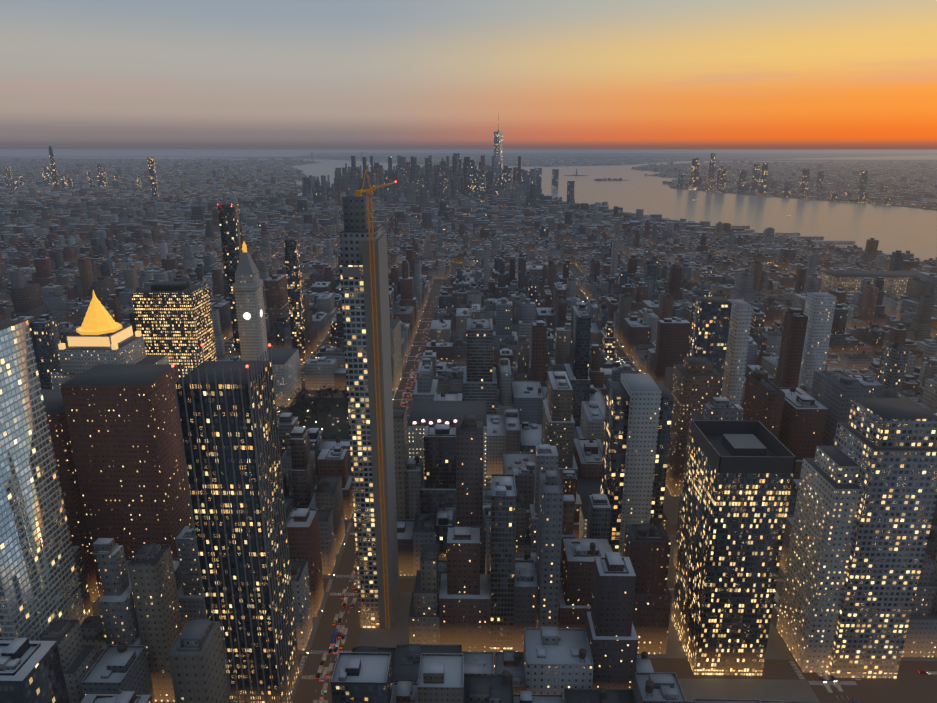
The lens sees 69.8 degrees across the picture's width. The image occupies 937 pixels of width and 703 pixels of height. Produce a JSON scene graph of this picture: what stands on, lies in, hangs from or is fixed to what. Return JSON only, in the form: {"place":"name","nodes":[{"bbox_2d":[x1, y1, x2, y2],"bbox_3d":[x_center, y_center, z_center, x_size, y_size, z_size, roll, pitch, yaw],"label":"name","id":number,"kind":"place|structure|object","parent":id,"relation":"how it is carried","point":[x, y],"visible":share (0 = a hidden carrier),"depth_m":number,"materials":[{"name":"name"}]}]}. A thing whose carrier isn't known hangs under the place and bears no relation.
{"place":"outdoors","nodes":[
{"label":"outdoors","id":0,"kind":"place"},
{"bbox_2d":[0,157,311,203],"bbox_3d":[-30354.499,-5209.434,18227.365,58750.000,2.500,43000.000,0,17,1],"label":"shore ground","id":1,"kind":"structure","parent":0,"point":[41,159],"depth_m":18445.54,"materials":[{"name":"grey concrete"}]},
{"bbox_2d":[0,149,936,260],"bbox_3d":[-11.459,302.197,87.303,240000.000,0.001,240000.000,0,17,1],"label":"river","id":2,"kind":"structure","parent":0,"point":[890,228],"depth_m":4250.48,"materials":[{"name":"grey liquid"}]},
{"bbox_2d":[285,152,384,160],"bbox_3d":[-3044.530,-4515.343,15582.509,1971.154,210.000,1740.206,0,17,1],"label":"suspension bridge","id":3,"kind":"structure","parent":2,"relation":"on","point":[338,158],"depth_m":15736.08,"materials":[{"name":"silver metal"}]},
{"bbox_2d":[0,156,936,160],"bbox_3d":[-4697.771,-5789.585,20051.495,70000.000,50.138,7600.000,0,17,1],"label":"hills","id":4,"kind":"structure","parent":0,"point":[762,159],"depth_m":20495.91,"materials":[{"name":"grey"}]},
{"bbox_2d":[0,0,936,149],"label":"sky","id":5,"kind":"structure","parent":0,"point":[75,74],"materials":[{"name":"orange"}]},
{"bbox_2d":[77,201,936,702],"bbox_3d":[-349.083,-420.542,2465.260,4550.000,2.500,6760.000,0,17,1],"label":"island ground","id":6,"kind":"structure","parent":0,"point":[909,683],"depth_m":438.33,"materials":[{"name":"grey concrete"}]},
{"bbox_2d":[0,320,85,640],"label":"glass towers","id":7,"kind":"structure","parent":6,"relation":"on","point":[40,591],"depth_m":360.71,"materials":[{"name":"glass"}]},
{"bbox_2d":[172,346,299,702],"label":"tower piers","id":8,"kind":"structure","parent":6,"relation":"on","point":[257,468],"depth_m":355.03,"materials":[{"name":"grey dark metal"}]},
{"bbox_2d":[289,397,349,439],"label":"park lawn","id":9,"kind":"structure","parent":6,"relation":"on","point":[330,426],"depth_m":810.01,"materials":[{"name":"green plant"}]},
{"bbox_2d":[280,384,348,439],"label":"park trees","id":10,"kind":"object","parent":9,"relation":"on","point":[315,401],"depth_m":814.37,"materials":[{"name":"green plant"}]},
{"bbox_2d":[355,170,396,630],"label":"tower crane","id":11,"kind":"object","parent":6,"relation":"on","point":[358,193],"visible":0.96,"depth_m":400.35,"materials":[{"name":"orange metal"}]},
{"bbox_2d":[362,233,398,627],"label":"slim tower shear walls","id":12,"kind":"structure","parent":6,"relation":"on","point":[382,300],"depth_m":420.74,"materials":[{"name":"grey concrete"}]},
{"bbox_2d":[0,146,936,702],"bbox_3d":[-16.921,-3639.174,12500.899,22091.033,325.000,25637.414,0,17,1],"label":"city buildings","id":13,"kind":"structure","parent":6,"relation":"on","point":[838,534],"depth_m":517.44,"materials":[{"name":"grey concrete"}]},
{"bbox_2d":[76,290,121,334],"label":"pyramid roof","id":14,"kind":"structure","parent":13,"relation":"on","point":[98,319],"depth_m":614.11,"materials":[{"name":"gold metal"}]},
{"bbox_2d":[58,326,141,349],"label":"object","id":15,"kind":"object","parent":13,"relation":"on","point":[120,336],"visible":0.71,"depth_m":607.71,"materials":[{"name":"beige"}]},
{"bbox_2d":[235,252,258,273],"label":"tower roof","id":16,"kind":"structure","parent":13,"relation":"on","point":[246,264],"depth_m":766.39,"materials":[{"name":"grey stone"}]},
{"bbox_2d":[242,242,246,251],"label":"gilded cupola","id":17,"kind":"object","parent":16,"relation":"on","point":[244,247],"visible":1,"depth_m":766.00,"materials":[{"name":"gold metal"}]},
{"bbox_2d":[243,310,261,318],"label":"clock faces","id":18,"kind":"object","parent":13,"relation":"attached to","point":[246,315],"visible":0.52,"depth_m":777.12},
{"bbox_2d":[339,267,359,276],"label":"slim tower safety net","id":19,"kind":"object","parent":13,"relation":"attached to","point":[350,272],"visible":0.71,"depth_m":385.54,"materials":[{"name":"grey fabric"}]},
{"bbox_2d":[413,419,456,423],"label":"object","id":20,"kind":"object","parent":13,"relation":"on","point":[431,422],"visible":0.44,"depth_m":557.73,"materials":[{"name":"white"}]},
{"bbox_2d":[66,253,934,702],"bbox_3d":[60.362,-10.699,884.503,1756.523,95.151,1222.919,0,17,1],"label":"rooftop water tanks","id":21,"kind":"object","parent":13,"relation":"on","point":[122,647],"visible":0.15,"depth_m":469.50,"materials":[{"name":"brown wood"}]},
{"bbox_2d":[690,420,795,472],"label":"parapet","id":22,"kind":"structure","parent":13,"relation":"on","point":[744,446],"depth_m":395.47,"materials":[{"name":"grey concrete"}]},
{"bbox_2d":[493,112,502,177],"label":"tallest tower","id":23,"kind":"structure","parent":6,"relation":"on","point":[498,144],"depth_m":4525.13,"materials":[{"name":"grey glass"}]},
{"bbox_2d":[224,293,802,665],"bbox_3d":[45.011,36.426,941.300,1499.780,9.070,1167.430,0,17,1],"label":"street lamp poles","id":24,"kind":"object","parent":6,"relation":"on","point":[399,384],"visible":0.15,"depth_m":924.70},
{"bbox_2d":[91,198,936,702],"bbox_3d":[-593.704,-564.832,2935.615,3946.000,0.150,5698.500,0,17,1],"label":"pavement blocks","id":25,"kind":"structure","parent":6,"relation":"on","point":[693,688],"depth_m":440.76,"materials":[{"name":"grey concrete"}]},
{"bbox_2d":[390,319,401,391],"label":"wedge building","id":26,"kind":"structure","parent":25,"relation":"on","point":[395,331],"depth_m":904.29,"materials":[{"name":"grey concrete"}]},
{"bbox_2d":[227,282,926,702],"bbox_3d":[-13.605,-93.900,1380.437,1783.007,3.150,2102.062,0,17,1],"label":"cars","id":27,"kind":"object","parent":6,"relation":"on","point":[337,632],"visible":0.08,"depth_m":450.10,"materials":[{"name":"paint"}]},
{"bbox_2d":[225,293,936,702],"bbox_3d":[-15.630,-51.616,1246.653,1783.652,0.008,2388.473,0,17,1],"label":"lights","id":28,"kind":"object","parent":6,"relation":"on","point":[343,631],"visible":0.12,"depth_m":443.63,"materials":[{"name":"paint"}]},
{"bbox_2d":[298,153,936,166],"bbox_3d":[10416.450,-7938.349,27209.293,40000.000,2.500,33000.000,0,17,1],"label":"distant land","id":29,"kind":"structure","parent":0,"point":[780,155],"depth_m":27781.18,"materials":[{"name":"grey"}]},
{"bbox_2d":[632,161,936,210],"bbox_3d":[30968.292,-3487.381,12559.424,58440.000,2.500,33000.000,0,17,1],"label":"shore ground","id":30,"kind":"structure","parent":0,"point":[901,205],"depth_m":4683.29,"materials":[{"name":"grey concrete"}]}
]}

